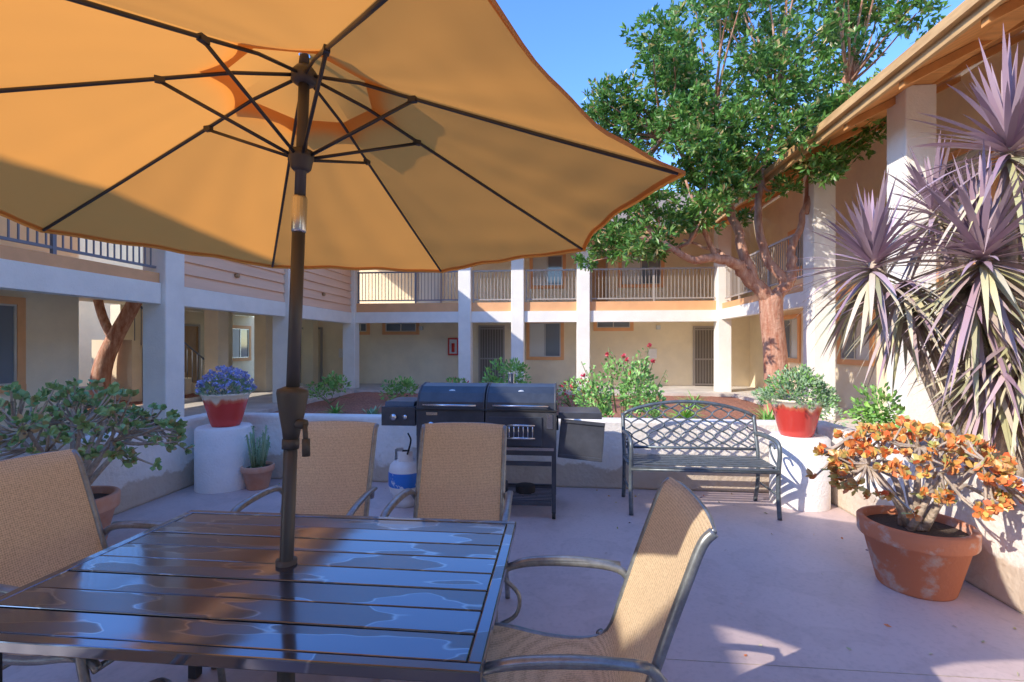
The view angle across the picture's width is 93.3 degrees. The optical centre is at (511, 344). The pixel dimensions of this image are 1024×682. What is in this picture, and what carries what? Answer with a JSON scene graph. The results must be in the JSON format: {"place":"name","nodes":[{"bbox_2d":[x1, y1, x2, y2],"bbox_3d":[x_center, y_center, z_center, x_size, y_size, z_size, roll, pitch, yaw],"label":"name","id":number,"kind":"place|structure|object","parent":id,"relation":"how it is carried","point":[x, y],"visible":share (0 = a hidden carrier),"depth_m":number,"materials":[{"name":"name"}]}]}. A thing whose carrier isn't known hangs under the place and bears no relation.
{"place":"outdoors","nodes":[
{"label":"outdoors","id":0,"kind":"place"},
{"bbox_2d":[150,677,171,681],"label":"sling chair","id":1,"kind":"object","parent":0,"point":[162,679],"visible":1,"depth_m":1.22,"materials":[{"name":"grey metal"}]},
{"bbox_2d":[143,247,317,418],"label":"columns","id":2,"kind":"structure","parent":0,"point":[163,352],"depth_m":8.88,"materials":[{"name":"beige paint"}]},
{"bbox_2d":[0,244,351,322],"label":"beams","id":3,"kind":"structure","parent":2,"relation":"on","point":[26,270],"depth_m":7.54,"materials":[{"name":"beige paint"}]},
{"bbox_2d":[0,219,155,267],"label":"railing","id":4,"kind":"object","parent":3,"relation":"on","point":[53,247],"visible":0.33,"depth_m":7.08,"materials":[{"name":"grey metal"}]},
{"bbox_2d":[184,254,351,312],"bbox_3d":[-5.878,-2.405,12.662,0.270,2.640,7.420,0,0,6],"label":"siding","id":5,"kind":"object","parent":3,"relation":"on","point":[327,288],"visible":0.39,"depth_m":11.47,"materials":[{"name":"wood"}]},
{"bbox_2d":[0,382,1023,614],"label":"courtyard path","id":6,"kind":"structure","parent":0,"point":[259,400],"depth_m":13.93,"materials":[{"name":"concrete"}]},
{"bbox_2d":[0,414,209,514],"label":"patio wall","id":7,"kind":"structure","parent":6,"relation":"on","point":[139,483],"depth_m":4.58,"materials":[{"name":"white paint"}]},
{"bbox_2d":[85,393,201,417],"bbox_3d":[-9.572,1.430,12.224,2.400,0.140,4.700,0,0,6],"label":"mulch bed","id":8,"kind":"object","parent":6,"relation":"on","point":[192,397],"visible":0.13,"depth_m":12.43,"materials":[{"name":"soil"}]},
{"bbox_2d":[88,300,141,397],"bbox_3d":[-9.659,-0.210,11.732,1.700,3.468,0.742,0,0,6],"label":"courtyard tree","id":9,"kind":"object","parent":8,"relation":"on","point":[106,355],"visible":0.62,"depth_m":11.68,"materials":[{"name":"red plant"}]},
{"bbox_2d":[92,306,203,401],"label":"exterior staircase","id":10,"kind":"structure","parent":6,"relation":"on","point":[127,371],"depth_m":12.02,"materials":[{"name":"beige paint"}]},
{"bbox_2d":[253,390,418,413],"bbox_3d":[-2.939,1.430,11.736,4.500,0.139,5.800,0,0,6],"label":"mulch bed","id":11,"kind":"object","parent":6,"relation":"on","point":[359,401],"visible":0.31,"depth_m":11.83,"materials":[{"name":"soil"}]},
{"bbox_2d":[306,370,351,403],"bbox_3d":[-4.345,1.014,11.517,1.189,0.791,1.172,0,0,6],"label":"shrub","id":12,"kind":"object","parent":11,"relation":"on","point":[333,385],"visible":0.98,"depth_m":11.46,"materials":[{"name":"green plant"}]},
{"bbox_2d":[323,401,343,413],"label":"ornamental grass","id":13,"kind":"object","parent":11,"relation":"on","point":[336,410],"depth_m":9.98,"materials":[{"name":"green plant"}]},
{"bbox_2d":[362,404,381,413],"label":"ornamental grass","id":14,"kind":"object","parent":11,"relation":"on","point":[373,411],"depth_m":9.42,"materials":[{"name":"green plant"}]},
{"bbox_2d":[379,376,418,400],"bbox_3d":[-2.812,1.124,11.932,1.022,0.754,0.924,0,0,-26],"label":"shrub","id":15,"kind":"object","parent":11,"relation":"on","point":[408,383],"visible":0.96,"depth_m":11.96,"materials":[{"name":"green plant"}]},
{"bbox_2d":[446,376,468,382],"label":"shrub","id":16,"kind":"object","parent":11,"relation":"on","point":[454,379],"visible":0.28,"depth_m":12.65,"materials":[{"name":"green plant"}]},
{"bbox_2d":[202,412,832,492],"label":"patio wall","id":17,"kind":"structure","parent":6,"relation":"on","point":[606,472],"depth_m":5.00,"materials":[{"name":"white paint"}]},
{"bbox_2d":[302,215,750,385],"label":"walls","id":18,"kind":"structure","parent":6,"relation":"on","point":[423,356],"depth_m":17.92,"materials":[{"name":"beige paint"}]},
{"bbox_2d":[448,338,457,354],"bbox_3d":[-2.215,0.075,18.208,0.400,0.650,0.173,0,0,6],"label":"extinguisher cabinet","id":19,"kind":"object","parent":18,"relation":"attached to","point":[452,346],"visible":0.91,"depth_m":18.18,"materials":[{"name":"red metal"}]},
{"bbox_2d":[339,325,660,357],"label":"wall fixtures","id":20,"kind":"object","parent":18,"relation":"attached to","point":[652,353],"depth_m":17.53,"materials":[{"name":"white"}]},
{"bbox_2d":[300,254,713,385],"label":"doors","id":21,"kind":"structure","parent":18,"relation":"attached to","point":[491,342],"depth_m":18.10,"materials":[{"name":"brown"}]},
{"bbox_2d":[359,251,664,359],"bbox_3d":[-0.343,-1.425,18.086,11.790,3.990,0.060,0,0,6],"label":"window trim","id":22,"kind":"structure","parent":18,"relation":"attached to","point":[528,357],"depth_m":17.86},
{"bbox_2d":[359,254,660,356],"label":"windows","id":23,"kind":"structure","parent":22,"relation":"in","point":[545,339],"depth_m":17.93,"materials":[{"name":"clear glass"}]},
{"bbox_2d":[343,227,730,391],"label":"columns","id":24,"kind":"structure","parent":6,"relation":"on","point":[722,351],"depth_m":15.81,"materials":[{"name":"white paint"}]},
{"bbox_2d":[356,310,716,322],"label":"beam","id":25,"kind":"structure","parent":24,"relation":"attached to","point":[565,316],"depth_m":15.83,"materials":[{"name":"white paint"}]},
{"bbox_2d":[356,301,715,311],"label":"balcony slab","id":26,"kind":"structure","parent":25,"relation":"on","point":[549,306],"depth_m":15.89,"materials":[{"name":"beige paint"}]},
{"bbox_2d":[357,267,714,303],"bbox_3d":[0.596,-1.850,15.996,11.820,1.260,0.052,0,0,6],"label":"railing","id":27,"kind":"object","parent":26,"relation":"on","point":[533,270],"visible":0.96,"depth_m":15.93,"materials":[{"name":"brown"}]},
{"bbox_2d":[556,392,947,454],"bbox_3d":[2.992,1.430,10.210,6.000,0.139,7.700,0,0,6],"label":"mulch bed","id":28,"kind":"object","parent":6,"relation":"on","point":[741,402],"visible":0.23,"depth_m":11.29,"materials":[{"name":"soil"}]},
{"bbox_2d":[479,356,531,382],"bbox_3d":[-0.077,0.842,9.427,1.012,1.233,0.924,0,0,21],"label":"shrub","id":29,"kind":"object","parent":28,"relation":"on","point":[517,367],"visible":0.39,"depth_m":9.33,"materials":[{"name":"green plant"}]},
{"bbox_2d":[557,376,597,406],"bbox_3d":[1.318,1.059,10.442,0.960,0.774,1.064,0,0,-29],"label":"shrub","id":30,"kind":"object","parent":28,"relation":"on","point":[572,386],"visible":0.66,"depth_m":10.39,"materials":[{"name":"green plant"}]},
{"bbox_2d":[573,343,667,417],"bbox_3d":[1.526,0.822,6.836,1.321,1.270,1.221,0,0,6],"label":"rose bush","id":31,"kind":"object","parent":28,"relation":"on","point":[607,408],"visible":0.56,"depth_m":6.74,"materials":[{"name":"green plant"}]},
{"bbox_2d":[660,399,704,418],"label":"ornamental grass","id":32,"kind":"object","parent":28,"relation":"on","point":[688,414],"depth_m":8.99,"materials":[{"name":"green plant"}]},
{"bbox_2d":[674,389,705,408],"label":"ornamental grass","id":33,"kind":"object","parent":28,"relation":"on","point":[690,404],"depth_m":11.14,"materials":[{"name":"green plant"}]},
{"bbox_2d":[570,0,951,415],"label":"evergreen shade tree","id":34,"kind":"object","parent":28,"relation":"on","point":[705,121],"visible":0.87,"depth_m":8.70,"materials":[{"name":"green plant"}]},
{"bbox_2d":[750,400,774,419],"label":"ornamental grass","id":35,"kind":"object","parent":28,"relation":"on","point":[768,416],"depth_m":8.53,"materials":[{"name":"green plant"}]},
{"bbox_2d":[819,405,848,426],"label":"shrub","id":36,"kind":"object","parent":28,"relation":"on","point":[826,410],"visible":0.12,"depth_m":6.63,"materials":[{"name":"green plant"}]},
{"bbox_2d":[803,84,935,448],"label":"columns","id":37,"kind":"structure","parent":6,"relation":"on","point":[912,101],"depth_m":7.23,"materials":[{"name":"white paint"}]},
{"bbox_2d":[750,40,1023,444],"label":"walls","id":38,"kind":"structure","parent":6,"relation":"on","point":[780,218],"depth_m":11.08,"materials":[{"name":"beige paint"}]},
{"bbox_2d":[709,0,1023,229],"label":"roof","id":39,"kind":"structure","parent":38,"relation":"on","point":[949,38],"depth_m":6.31,"materials":[{"name":"brown wood"}]},
{"bbox_2d":[601,191,702,233],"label":"roof","id":40,"kind":"structure","parent":39,"relation":"attached to","point":[622,216],"depth_m":17.26,"materials":[{"name":"brown wood"}]},
{"bbox_2d":[722,7,1023,318],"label":"beams","id":41,"kind":"structure","parent":38,"relation":"attached to","point":[748,306],"depth_m":8.93,"materials":[{"name":"paint"}]},
{"bbox_2d":[725,233,802,298],"bbox_3d":[6.432,-1.810,12.541,0.052,1.280,5.200,0,0,6],"label":"railing","id":42,"kind":"object","parent":41,"relation":"attached to","point":[739,284],"visible":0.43,"depth_m":11.96,"materials":[{"name":"beige metal"}]},
{"bbox_2d":[784,149,988,360],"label":"windows","id":43,"kind":"structure","parent":38,"relation":"attached to","point":[791,334],"depth_m":11.05,"materials":[{"name":"clear glass"}]},
{"bbox_2d":[784,131,998,365],"bbox_3d":[7.872,-1.400,11.122,0.060,3.840,7.290,0,0,6],"label":"window trim","id":44,"kind":"structure","parent":38,"relation":"attached to","point":[871,342],"depth_m":10.95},
{"bbox_2d":[817,424,1023,613],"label":"patio wall","id":45,"kind":"structure","parent":6,"relation":"on","point":[996,568],"depth_m":2.91,"materials":[{"name":"white paint"}]},
{"bbox_3d":[4.147,1.430,3.418,2.000,0.140,4.800,0,0,6],"label":"mulch bed","id":46,"kind":"object","parent":6,"relation":"on","visible":0},
{"bbox_2d":[847,382,911,443],"bbox_3d":[3.836,0.946,5.014,0.583,1.135,0.889,0,0,27],"label":"shrub","id":47,"kind":"object","parent":46,"relation":"on","point":[869,415],"visible":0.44,"depth_m":5.11,"materials":[{"name":"green plant"}]},
{"bbox_2d":[782,24,1023,477],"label":"dracaena plant","id":48,"kind":"object","parent":46,"relation":"on","point":[981,317],"visible":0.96,"depth_m":3.73,"materials":[{"name":"purple plant"}]},
{"bbox_2d":[3,479,1023,681],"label":"patio floor","id":49,"kind":"structure","parent":0,"point":[797,608],"depth_m":2.79,"materials":[{"name":"concrete"}]},
{"bbox_2d":[91,485,120,540],"bbox_3d":[-3.107,1.281,3.413,0.536,0.420,0.536,0,0,6],"label":"terracotta pot","id":50,"kind":"object","parent":49,"relation":"on","point":[107,499],"visible":0.23,"depth_m":3.46,"materials":[{"name":"brown ceramic"}]},
{"bbox_2d":[0,377,194,484],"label":"jade plant","id":51,"kind":"object","parent":50,"relation":"in","point":[18,431],"visible":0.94,"depth_m":3.34,"materials":[{"name":"green plant"}]},
{"bbox_2d":[0,449,225,681],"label":"sling chair","id":52,"kind":"object","parent":49,"relation":"on","point":[50,520],"visible":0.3,"depth_m":2.02,"materials":[{"name":"beige fabric"}]},
{"bbox_2d":[194,422,252,493],"bbox_3d":[-3.027,1.171,5.083,0.530,0.640,0.530,0,0,6],"label":"plaster pedestal","id":53,"kind":"object","parent":49,"relation":"on","point":[221,456],"visible":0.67,"depth_m":4.86,"materials":[{"name":"white paint"}]},
{"bbox_2d":[199,391,250,427],"bbox_3d":[-3.007,0.677,5.082,0.470,0.345,0.470,0,0,6],"label":"red glazed pot","id":54,"kind":"object","parent":53,"relation":"on","point":[225,410],"visible":0.88,"depth_m":4.94,"materials":[{"name":"ceramic"}]},
{"bbox_2d":[194,365,256,395],"bbox_3d":[-3.008,0.366,5.094,0.576,0.308,0.568,0,0,-38],"label":"lavender plant","id":55,"kind":"object","parent":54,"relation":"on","point":[219,382],"visible":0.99,"depth_m":5.00,"materials":[{"name":"blue plant"}]},
{"bbox_2d":[240,461,274,490],"bbox_3d":[-2.649,1.371,5.037,0.319,0.240,0.319,0,0,6],"label":"terracotta pot","id":56,"kind":"object","parent":49,"relation":"on","point":[259,478],"visible":0.93,"depth_m":4.93,"materials":[{"name":"brown ceramic"}]},
{"bbox_2d":[244,425,270,467],"bbox_3d":[-2.644,1.064,5.037,0.230,0.488,0.248,0,0,-20],"label":"succulent plant","id":57,"kind":"object","parent":56,"relation":"in","point":[258,458],"visible":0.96,"depth_m":5.00,"materials":[{"name":"green plant"}]},
{"bbox_2d":[0,510,515,681],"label":"patio table","id":58,"kind":"object","parent":49,"relation":"on","point":[376,597],"visible":1,"depth_m":1.48,"materials":[{"name":"metal"}]},
{"bbox_2d":[211,420,378,668],"bbox_3d":[-1.090,0.984,2.600,0.638,1.028,0.796,0,0,3],"label":"sling chair","id":59,"kind":"object","parent":49,"relation":"on","point":[335,471],"visible":0.34,"depth_m":2.86,"materials":[{"name":"beige fabric"}]},
{"bbox_2d":[0,0,685,681],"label":"patio umbrella","id":60,"kind":"object","parent":49,"relation":"on","point":[296,138],"visible":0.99,"depth_m":1.71,"materials":[{"name":"orange fabric"}]},
{"bbox_2d":[388,433,416,507],"bbox_3d":[-0.992,1.155,4.516,0.316,0.665,0.316,0,0,6],"label":"propane tank","id":61,"kind":"object","parent":49,"relation":"on","point":[402,473],"visible":0.69,"depth_m":4.40,"materials":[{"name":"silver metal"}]},
{"bbox_2d":[380,422,512,621],"bbox_3d":[-0.315,0.984,2.536,0.638,1.028,0.796,0,0,4],"label":"sling chair","id":62,"kind":"object","parent":49,"relation":"on","point":[461,470],"visible":0.45,"depth_m":2.80,"materials":[{"name":"beige fabric"}]},
{"bbox_2d":[381,373,604,518],"bbox_3d":[-0.163,0.880,4.421,1.968,1.220,0.630,0,0,6],"label":"barbecue grill","id":63,"kind":"object","parent":49,"relation":"on","point":[526,415],"visible":0.69,"depth_m":4.17,"materials":[{"name":"black metal"}]},
{"bbox_2d":[481,477,717,681],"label":"sling chair","id":64,"kind":"object","parent":49,"relation":"on","point":[632,640],"visible":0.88,"depth_m":1.57,"materials":[{"name":"beige fabric"}]},
{"bbox_2d":[279,483,1018,676],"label":"fallen leaves","id":65,"kind":"object","parent":49,"relation":"on","point":[887,625],"visible":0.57,"depth_m":2.56,"materials":[{"name":"brown plant"}]},
{"bbox_2d":[621,400,781,519],"bbox_3d":[1.689,1.020,4.460,1.278,0.953,0.629,0,0,6],"label":"park bench","id":66,"kind":"object","parent":49,"relation":"on","point":[630,458],"visible":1,"depth_m":4.56,"materials":[{"name":"metal"}]},
{"bbox_2d":[769,431,830,511],"bbox_3d":[2.704,1.171,4.552,0.500,0.640,0.500,0,0,6],"label":"plaster pedestal","id":67,"kind":"object","parent":49,"relation":"on","point":[800,491],"visible":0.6,"depth_m":4.34,"materials":[{"name":"white paint"}]},
{"bbox_2d":[770,396,823,437],"bbox_3d":[2.667,0.677,4.535,0.470,0.345,0.470,0,0,6],"label":"red glazed pot","id":68,"kind":"object","parent":67,"relation":"on","point":[792,420],"visible":0.73,"depth_m":4.39,"materials":[{"name":"ceramic"}]},
{"bbox_2d":[751,363,841,409],"bbox_3d":[2.664,0.375,4.535,0.733,0.410,0.728,0,0,42],"label":"sage plant","id":69,"kind":"object","parent":68,"relation":"in","point":[804,380],"visible":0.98,"depth_m":4.42,"materials":[{"name":"green plant"}]},
{"bbox_2d":[670,659,1023,680],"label":"floor joint","id":70,"kind":"object","parent":49,"relation":"on","point":[845,669],"depth_m":2.22,"materials":[{"name":"grey concrete"}]},
{"bbox_2d":[856,505,981,601],"bbox_3d":[2.498,1.291,2.994,0.597,0.400,0.597,0,0,6],"label":"terracotta pot","id":71,"kind":"object","parent":49,"relation":"on","point":[933,564],"visible":0.94,"depth_m":2.83,"materials":[{"name":"brown ceramic"}]},
{"bbox_2d":[805,415,1023,531],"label":"orange jade plant","id":72,"kind":"object","parent":71,"relation":"on","point":[918,513],"visible":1,"depth_m":2.88,"materials":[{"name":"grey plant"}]},
{"bbox_2d":[253,0,964,316],"label":"sky","id":73,"kind":"structure","parent":0,"point":[574,41],"materials":[{"name":"blue"}]},
{"label":"ground","id":74,"kind":"structure","parent":0,"visible":0},
{"bbox_2d":[0,216,253,432],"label":"walls","id":75,"kind":"structure","parent":74,"relation":"on","point":[62,332],"depth_m":8.67,"materials":[{"name":"beige paint"}]},
{"bbox_2d":[0,303,248,385],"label":"windows","id":76,"kind":"structure","parent":75,"relation":"attached to","point":[8,344],"depth_m":7.80,"materials":[{"name":"clear glass"}]},
{"bbox_2d":[0,296,251,393],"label":"window trim","id":77,"kind":"structure","parent":75,"relation":"attached to","point":[20,302],"depth_m":7.91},
{"bbox_2d":[184,324,199,382],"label":"doors","id":78,"kind":"structure","parent":75,"relation":"attached to","point":[192,335],"depth_m":15.88,"materials":[{"name":"beige wood"}]}
]}

